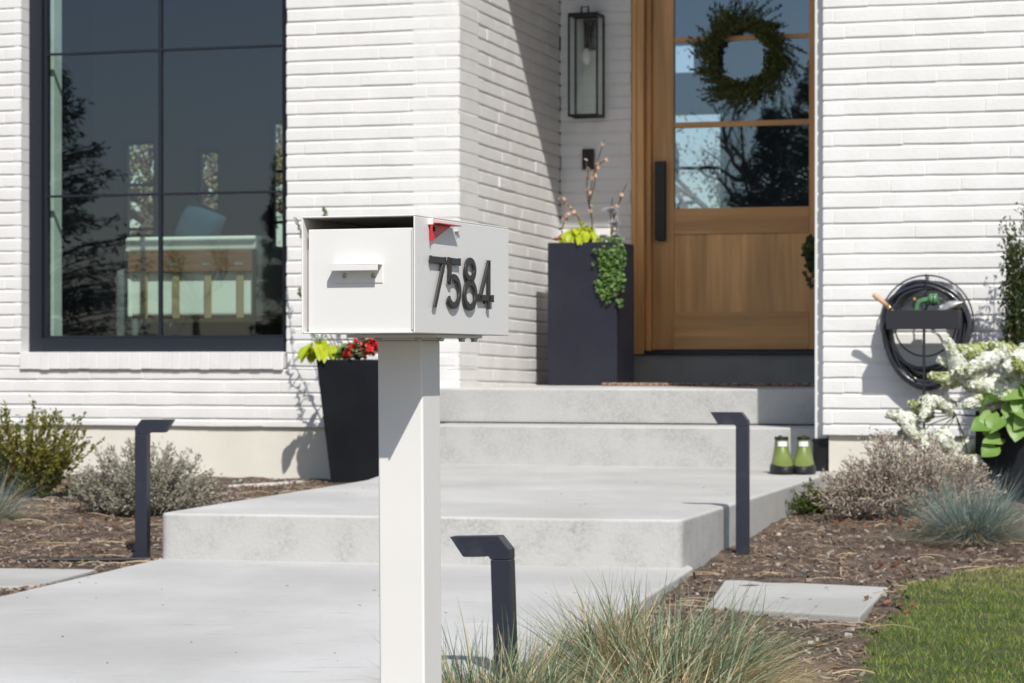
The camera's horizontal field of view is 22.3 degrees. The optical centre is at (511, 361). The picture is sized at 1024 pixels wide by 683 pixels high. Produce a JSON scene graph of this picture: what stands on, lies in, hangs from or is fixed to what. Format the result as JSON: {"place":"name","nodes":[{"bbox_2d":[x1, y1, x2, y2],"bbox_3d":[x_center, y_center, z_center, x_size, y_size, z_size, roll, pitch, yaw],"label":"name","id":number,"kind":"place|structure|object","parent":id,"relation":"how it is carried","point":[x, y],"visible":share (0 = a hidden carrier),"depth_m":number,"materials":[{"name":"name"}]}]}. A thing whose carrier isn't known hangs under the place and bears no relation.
{"place":"outdoors","nodes":[
{"label":"outdoors","id":0,"kind":"place"},
{"bbox_2d":[130,46,719,246],"label":"sky","id":1,"kind":"structure","parent":0,"point":[682,60],"materials":[{"name":"blue"}]},
{"bbox_2d":[0,474,1023,682],"bbox_3d":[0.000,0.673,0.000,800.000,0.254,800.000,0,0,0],"label":"ground","id":2,"kind":"structure","parent":0,"point":[838,628],"depth_m":8.46,"materials":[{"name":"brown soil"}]},
{"bbox_2d":[0,568,95,590],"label":"paving slab","id":3,"kind":"structure","parent":2,"relation":"on","point":[10,578],"depth_m":7.83,"materials":[{"name":"grey concrete"}]},
{"bbox_2d":[0,454,99,525],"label":"blue fescue","id":4,"kind":"object","parent":2,"relation":"on","point":[6,512],"visible":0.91,"depth_m":9.82,"materials":[{"name":"plant"}]},
{"bbox_2d":[0,394,104,499],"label":"boxwood","id":5,"kind":"object","parent":2,"relation":"on","point":[50,461],"visible":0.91,"depth_m":11.25,"materials":[{"name":"green plant"}]},
{"bbox_2d":[52,472,97,497],"bbox_3d":[-1.932,0.538,11.437,0.211,0.139,0.194,0,0,43],"label":"shrub","id":6,"kind":"object","parent":2,"relation":"on","point":[66,488],"visible":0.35,"depth_m":11.42,"materials":[{"name":"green plant"}]},
{"bbox_2d":[7,557,149,561],"bbox_3d":[-1.389,0.635,8.320,0.454,0.016,0.025,0,0,-7],"label":"drip line","id":7,"kind":"object","parent":2,"relation":"on","point":[119,559],"visible":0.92,"depth_m":8.32,"materials":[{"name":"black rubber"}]},
{"bbox_2d":[63,436,234,517],"bbox_3d":[-1.450,0.464,10.180,0.676,0.354,0.478,0,0,24],"label":"lavender","id":8,"kind":"object","parent":2,"relation":"on","point":[170,491],"visible":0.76,"depth_m":10.11,"materials":[{"name":"grey plant"}]},
{"bbox_2d":[135,419,174,562],"bbox_3d":[-1.165,0.466,8.471,0.125,0.555,0.041,0,0,9],"label":"path light","id":9,"kind":"object","parent":2,"relation":"on","point":[144,428],"visible":0.84,"depth_m":8.46,"materials":[{"name":"black metal"}]},
{"bbox_2d":[130,124,281,236],"bbox_3d":[-2.874,-2.001,27.746,2.399,5.227,3.404,0,0,37],"label":"broadleaf tree","id":10,"kind":"object","parent":2,"relation":"on","point":[209,175],"visible":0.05,"depth_m":27.54,"materials":[{"name":"green plant"}]},
{"bbox_2d":[130,124,281,231],"bbox_3d":[-3.935,-1.561,29.127,4.345,4.335,3.117,0,0,-44],"label":"broadleaf tree","id":11,"kind":"object","parent":2,"relation":"on","point":[146,211],"visible":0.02,"depth_m":28.67,"materials":[{"name":"green plant"}]},
{"bbox_2d":[130,145,281,243],"bbox_3d":[-2.439,-1.578,28.150,3.662,4.397,3.364,0,0,0],"label":"broadleaf tree","id":12,"kind":"object","parent":2,"relation":"on","point":[212,160],"visible":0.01,"depth_m":27.80,"materials":[{"name":"green plant"}]},
{"bbox_2d":[220,481,303,486],"bbox_3d":[-1.272,0.599,12.579,0.627,0.026,0.020,0,0,-40],"label":"edging strip","id":13,"kind":"object","parent":2,"relation":"on","point":[271,483],"visible":0.43,"depth_m":12.62,"materials":[{"name":"white paint"}]},
{"bbox_2d":[0,554,692,682],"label":"walkway","id":14,"kind":"structure","parent":2,"relation":"on","point":[149,622],"depth_m":6.41,"materials":[{"name":"concrete"}]},
{"bbox_2d":[301,214,508,682],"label":"mailbox","id":15,"kind":"object","parent":2,"relation":"on","point":[408,292],"visible":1,"depth_m":3.89,"materials":[{"name":"metal"}]},
{"bbox_2d":[309,228,412,331],"bbox_3d":[-0.214,-0.117,3.768,0.168,0.151,0.024,0,0,20],"label":"door","id":16,"kind":"structure","parent":15,"relation":"in","point":[386,306],"depth_m":3.76,"materials":[{"name":"white metal"}]},
{"bbox_2d":[450,535,517,682],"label":"path light","id":17,"kind":"object","parent":2,"relation":"on","point":[498,551],"visible":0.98,"depth_m":5.27,"materials":[{"name":"black metal"}]},
{"bbox_2d":[344,597,627,682],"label":"ornamental grass","id":18,"kind":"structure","parent":2,"relation":"on","point":[450,679],"depth_m":5.00,"materials":[{"name":"plant"}]},
{"bbox_2d":[32,483,940,679],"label":"fallen leaves","id":19,"kind":"object","parent":2,"relation":"on","point":[888,601],"visible":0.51,"depth_m":9.15,"materials":[{"name":"brown plant"}]},
{"bbox_2d":[163,464,832,568],"bbox_3d":[0.153,0.617,10.250,2.070,0.266,4.385,0,0,11],"label":"landing","id":20,"kind":"object","parent":2,"relation":"on","point":[629,516],"visible":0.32,"depth_m":8.29,"materials":[{"name":"concrete"}]},
{"bbox_2d":[316,359,378,482],"bbox_3d":[-0.723,0.297,12.849,0.387,0.617,0.369,0,0,17],"label":"tapered planter","id":21,"kind":"object","parent":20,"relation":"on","point":[349,394],"visible":0.52,"depth_m":12.70,"materials":[{"name":"black ceramic"}]},
{"bbox_2d":[297,339,350,363],"bbox_3d":[-0.927,-0.046,12.790,0.255,0.132,0.190,0,0,22],"label":"sweet potato vine","id":22,"kind":"object","parent":21,"relation":"in","point":[322,350],"visible":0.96,"depth_m":12.75,"materials":[{"name":"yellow plant"}]},
{"bbox_2d":[292,206,365,357],"bbox_3d":[-0.902,-0.392,12.815,0.446,0.753,0.155,0,0,20],"label":"wispy shrub","id":23,"kind":"object","parent":21,"relation":"in","point":[299,229],"visible":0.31,"depth_m":12.85,"materials":[{"name":"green plant"}]},
{"bbox_2d":[335,338,377,358],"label":"geranium","id":24,"kind":"object","parent":21,"relation":"in","point":[349,349],"visible":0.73,"depth_m":12.72,"materials":[{"name":"red plant"}]},
{"bbox_2d":[770,435,793,474],"bbox_3d":[1.169,0.402,11.205,0.109,0.163,0.250,0,0,0],"label":"rubber boot","id":25,"kind":"object","parent":20,"relation":"on","point":[782,463],"visible":1,"depth_m":11.18,"materials":[{"name":"green rubber"}]},
{"bbox_2d":[793,435,815,474],"bbox_3d":[1.259,0.402,11.205,0.109,0.163,0.250,0,0,8],"label":"rubber boot","id":26,"kind":"object","parent":20,"relation":"on","point":[803,462],"visible":0.97,"depth_m":11.18,"materials":[{"name":"green rubber"}]},
{"bbox_2d":[812,438,828,470],"bbox_3d":[1.384,0.411,11.508,0.089,0.146,0.118,0,0,17],"label":"drain box","id":27,"kind":"object","parent":20,"relation":"on","point":[821,453],"visible":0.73,"depth_m":11.46,"materials":[{"name":"black plastic"}]},
{"bbox_2d":[0,0,1023,489],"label":"brick house","id":28,"kind":"structure","parent":2,"relation":"on","point":[876,148],"depth_m":13.72,"materials":[{"name":"white paint"}]},
{"bbox_2d":[124,140,154,250],"bbox_3d":[-2.987,-1.247,20.910,0.289,1.065,0.040,0,0,17],"label":"back window","id":29,"kind":"structure","parent":28,"relation":"in","point":[127,185],"depth_m":20.93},
{"bbox_2d":[29,0,286,351],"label":"window","id":30,"kind":"structure","parent":28,"relation":"in","point":[40,338],"depth_m":13.76,"materials":[{"name":"black metal"}]},
{"bbox_2d":[116,269,281,335],"bbox_3d":[-1.476,-0.340,15.501,1.600,0.620,0.800,0,0,17],"label":"sofa","id":31,"kind":"object","parent":28,"relation":"on","point":[136,327],"visible":0.06,"depth_m":15.23,"materials":[{"name":"grey fabric"}]},
{"bbox_2d":[124,235,281,335],"bbox_3d":[-1.700,-0.366,14.753,0.840,0.671,0.661,0,0,17],"label":"sofa","id":32,"kind":"object","parent":28,"relation":"on","point":[222,279],"visible":0.92,"depth_m":14.48,"materials":[{"name":"white fabric"}]},
{"bbox_2d":[174,199,225,236],"bbox_3d":[-1.816,-0.778,15.083,0.270,0.270,0.140,26,8,16],"label":"cushion","id":33,"kind":"object","parent":32,"relation":"on","point":[198,219],"visible":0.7,"depth_m":15.02,"materials":[{"name":"blue fabric"}]},
{"bbox_2d":[198,149,218,211],"bbox_3d":[-2.410,-1.203,20.729,0.204,0.989,0.040,0,0,17],"label":"back window","id":34,"kind":"structure","parent":28,"relation":"in","point":[200,151],"depth_m":20.74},
{"bbox_2d":[271,120,281,245],"bbox_3d":[-1.825,-1.307,20.546,0.166,1.210,0.040,0,0,17],"label":"back window","id":35,"kind":"structure","parent":28,"relation":"in","point":[273,122],"depth_m":20.55,"materials":[{"name":"black metal"}]},
{"bbox_2d":[568,6,604,118],"bbox_3d":[0.419,-1.685,14.569,0.174,0.625,0.164,0,0,17],"label":"wall lantern","id":36,"kind":"object","parent":28,"relation":"attached to","point":[590,34],"depth_m":14.56,"materials":[{"name":"black metal"}]},
{"bbox_2d":[582,149,593,169],"bbox_3d":[0.430,-1.143,14.638,0.068,0.116,0.026,0,0,17],"label":"doorbell","id":37,"kind":"object","parent":28,"relation":"attached to","point":[588,154],"visible":0.94,"depth_m":14.63,"materials":[{"name":"black plastic"}]},
{"bbox_2d":[676,43,695,71],"bbox_3d":[1.270,-2.294,19.576,0.277,0.239,0.040,0,0,17],"label":"back window","id":38,"kind":"structure","parent":28,"relation":"in","point":[677,44],"depth_m":19.53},
{"bbox_2d":[676,110,722,207],"bbox_3d":[1.367,-1.460,19.546,0.481,0.861,0.040,0,0,17],"label":"back window","id":39,"kind":"structure","parent":28,"relation":"in","point":[702,112],"depth_m":19.48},
{"bbox_2d":[653,0,814,349],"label":"door","id":40,"kind":"structure","parent":28,"relation":"in","point":[724,278],"depth_m":14.48,"materials":[{"name":"brown wood"}]},
{"bbox_2d":[685,0,806,113],"bbox_3d":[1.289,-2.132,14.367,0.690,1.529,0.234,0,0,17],"label":"wreath","id":41,"kind":"object","parent":40,"relation":"attached to","point":[741,90],"visible":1,"depth_m":14.37,"materials":[{"name":"green plant"}]},
{"bbox_2d":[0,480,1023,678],"bbox_3d":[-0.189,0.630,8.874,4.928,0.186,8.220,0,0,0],"label":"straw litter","id":42,"kind":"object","parent":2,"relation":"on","point":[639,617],"visible":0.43,"depth_m":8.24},
{"bbox_2d":[440,423,814,467],"bbox_3d":[0.727,0.450,12.463,2.130,0.301,0.980,0,0,17],"label":"porch step","id":43,"kind":"object","parent":2,"relation":"on","point":[653,445],"visible":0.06,"depth_m":12.06,"materials":[{"name":"concrete"}]},
{"bbox_2d":[440,421,814,425],"bbox_3d":[0.636,0.295,12.398,2.245,0.006,0.018,0,0,18],"label":"step joint","id":44,"kind":"object","parent":43,"relation":"on","point":[619,423],"visible":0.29,"depth_m":12.44,"materials":[{"name":"grey concrete"}]},
{"bbox_2d":[676,47,697,208],"bbox_3d":[0.386,-1.567,24.853,2.726,4.393,2.551,0,0,15],"label":"broadleaf tree","id":45,"kind":"object","parent":2,"relation":"on","point":[685,116],"depth_m":25.14,"materials":[{"name":"green plant"}]},
{"bbox_2d":[469,560,921,682],"bbox_3d":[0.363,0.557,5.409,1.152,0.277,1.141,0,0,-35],"label":"ornamental grass","id":46,"kind":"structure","parent":2,"relation":"on","point":[606,639],"depth_m":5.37,"materials":[{"name":"plant"}]},
{"bbox_2d":[676,118,719,208],"bbox_3d":[2.812,-2.409,32.391,4.295,6.033,3.853,0,0,0],"label":"broadleaf tree","id":47,"kind":"object","parent":2,"relation":"on","point":[687,192],"visible":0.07,"depth_m":32.74,"materials":[{"name":"green plant"}]},
{"bbox_2d":[710,412,749,554],"bbox_3d":[0.721,0.444,8.572,0.126,0.555,0.041,0,0,13],"label":"path light","id":48,"kind":"object","parent":2,"relation":"on","point":[740,421],"visible":0.84,"depth_m":8.54,"materials":[{"name":"black metal"}]},
{"bbox_2d":[707,580,887,625],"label":"paving slab","id":49,"kind":"structure","parent":2,"relation":"on","point":[848,603],"depth_m":7.15,"materials":[{"name":"grey concrete"}]},
{"bbox_2d":[785,470,852,514],"bbox_3d":[1.250,0.522,10.100,0.381,0.200,0.312,0,0,21],"label":"creeping shrub","id":50,"kind":"object","parent":2,"relation":"on","point":[806,505],"visible":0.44,"depth_m":10.06,"materials":[{"name":"green plant"}]},
{"bbox_2d":[805,424,1008,519],"bbox_3d":[1.465,0.435,9.663,0.730,0.408,0.543,0,0,25],"label":"lavender","id":51,"kind":"object","parent":2,"relation":"on","point":[866,497],"visible":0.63,"depth_m":9.57,"materials":[{"name":"grey plant"}]},
{"bbox_2d":[880,274,973,459],"bbox_3d":[1.765,0.119,11.128,0.406,0.992,0.193,0,0,17],"label":"hose stand","id":52,"kind":"object","parent":2,"relation":"on","point":[922,319],"visible":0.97,"depth_m":11.05,"materials":[{"name":"metal"}]},
{"bbox_2d":[872,293,962,309],"bbox_3d":[1.734,-0.238,11.093,0.385,0.118,0.025,0,0,10],"label":"trowel","id":53,"kind":"object","parent":52,"relation":"in","point":[953,305],"visible":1,"depth_m":11.07,"materials":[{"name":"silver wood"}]},
{"bbox_2d":[912,293,938,309],"bbox_3d":[1.767,-0.222,11.089,0.112,0.146,0.055,0,0,17],"label":"spray nozzle","id":54,"kind":"object","parent":52,"relation":"in","point":[931,299],"visible":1,"depth_m":11.08,"materials":[{"name":"green plastic"}]},
{"bbox_2d":[881,279,972,390],"bbox_3d":[1.791,-0.115,11.200,0.392,0.484,0.084,0,0,17],"label":"garden hose","id":55,"kind":"object","parent":52,"relation":"hanging from","point":[909,373],"visible":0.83,"depth_m":11.19,"materials":[{"name":"black rubber"}]},
{"bbox_2d":[843,459,1023,546],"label":"blue fescue","id":56,"kind":"object","parent":2,"relation":"on","point":[972,526],"visible":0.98,"depth_m":8.81,"materials":[{"name":"plant"}]},
{"bbox_2d":[975,410,1023,503],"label":"square planter","id":57,"kind":"object","parent":2,"relation":"on","point":[1010,457],"visible":0.27,"depth_m":10.33,"materials":[{"name":"black ceramic"}]},
{"bbox_2d":[885,336,1023,478],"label":"hydrangea","id":58,"kind":"object","parent":57,"relation":"in","point":[971,378],"visible":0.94,"depth_m":10.33,"materials":[{"name":"white plant"}]},
{"bbox_2d":[970,383,1023,456],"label":"heart leaf vine","id":59,"kind":"object","parent":57,"relation":"in","point":[988,423],"visible":1,"depth_m":10.25,"materials":[{"name":"green plant"}]},
{"bbox_2d":[996,202,1023,346],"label":"upright shrub","id":60,"kind":"object","parent":2,"relation":"on","point":[1014,306],"visible":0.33,"depth_m":10.80,"materials":[{"name":"green plant"}]},
{"bbox_2d":[457,628,697,682],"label":"ornamental grass","id":61,"kind":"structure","parent":0,"point":[582,681],"depth_m":4.90,"materials":[{"name":"plant"}]},
{"bbox_2d":[440,385,814,425],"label":"porch floor","id":62,"kind":"structure","parent":0,"point":[670,404],"depth_m":12.44,"materials":[{"name":"concrete"}]},
{"bbox_2d":[548,242,633,385],"bbox_3d":[0.431,-0.258,14.117,0.389,0.771,0.360,0,0,17],"label":"tall planter","id":63,"kind":"object","parent":62,"relation":"on","point":[590,337],"visible":0.88,"depth_m":13.96,"materials":[{"name":"ceramic"}]},
{"bbox_2d":[559,222,598,244],"bbox_3d":[0.369,-0.685,14.050,0.204,0.146,0.207,0,0,43],"label":"sweet potato vine","id":64,"kind":"object","parent":63,"relation":"on","point":[580,235],"visible":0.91,"depth_m":13.99,"materials":[{"name":"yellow plant"}]},
{"bbox_2d":[559,140,626,236],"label":"blossom branches","id":65,"kind":"object","parent":63,"relation":"in","point":[576,215],"visible":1,"depth_m":14.06,"materials":[{"name":"pink plant"}]},
{"bbox_2d":[588,236,627,307],"bbox_3d":[0.527,-0.482,13.909,0.225,0.389,0.111,0,0,18],"label":"trailing vine","id":66,"kind":"object","parent":63,"relation":"in","point":[611,267],"visible":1,"depth_m":13.87,"materials":[{"name":"green plant"}]},
{"bbox_2d":[599,206,621,237],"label":"silver succulent","id":67,"kind":"object","parent":63,"relation":"in","point":[611,210],"visible":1,"depth_m":13.96,"materials":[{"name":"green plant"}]},
{"bbox_2d":[601,383,814,385],"bbox_3d":[1.113,0.118,13.780,1.194,0.018,0.495,0,0,17],"label":"doormat","id":68,"kind":"object","parent":62,"relation":"on","point":[708,384],"visible":0.94,"depth_m":13.56,"materials":[{"name":"fabric"}]},
{"bbox_2d":[848,563,1023,682],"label":"lawn","id":69,"kind":"structure","parent":0,"point":[925,645],"depth_m":6.31,"materials":[{"name":"plant"}]},
{"bbox_3d":[1.828,-0.258,13.669,0.340,0.771,0.340,0,0,17],"label":"tall planter","id":70,"kind":"object","parent":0,"visible":0},
{"bbox_2d":[801,234,814,288],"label":"trailing vine","id":71,"kind":"object","parent":70,"relation":"in","point":[809,253],"visible":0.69,"depth_m":13.55,"materials":[{"name":"green plant"}]}
]}

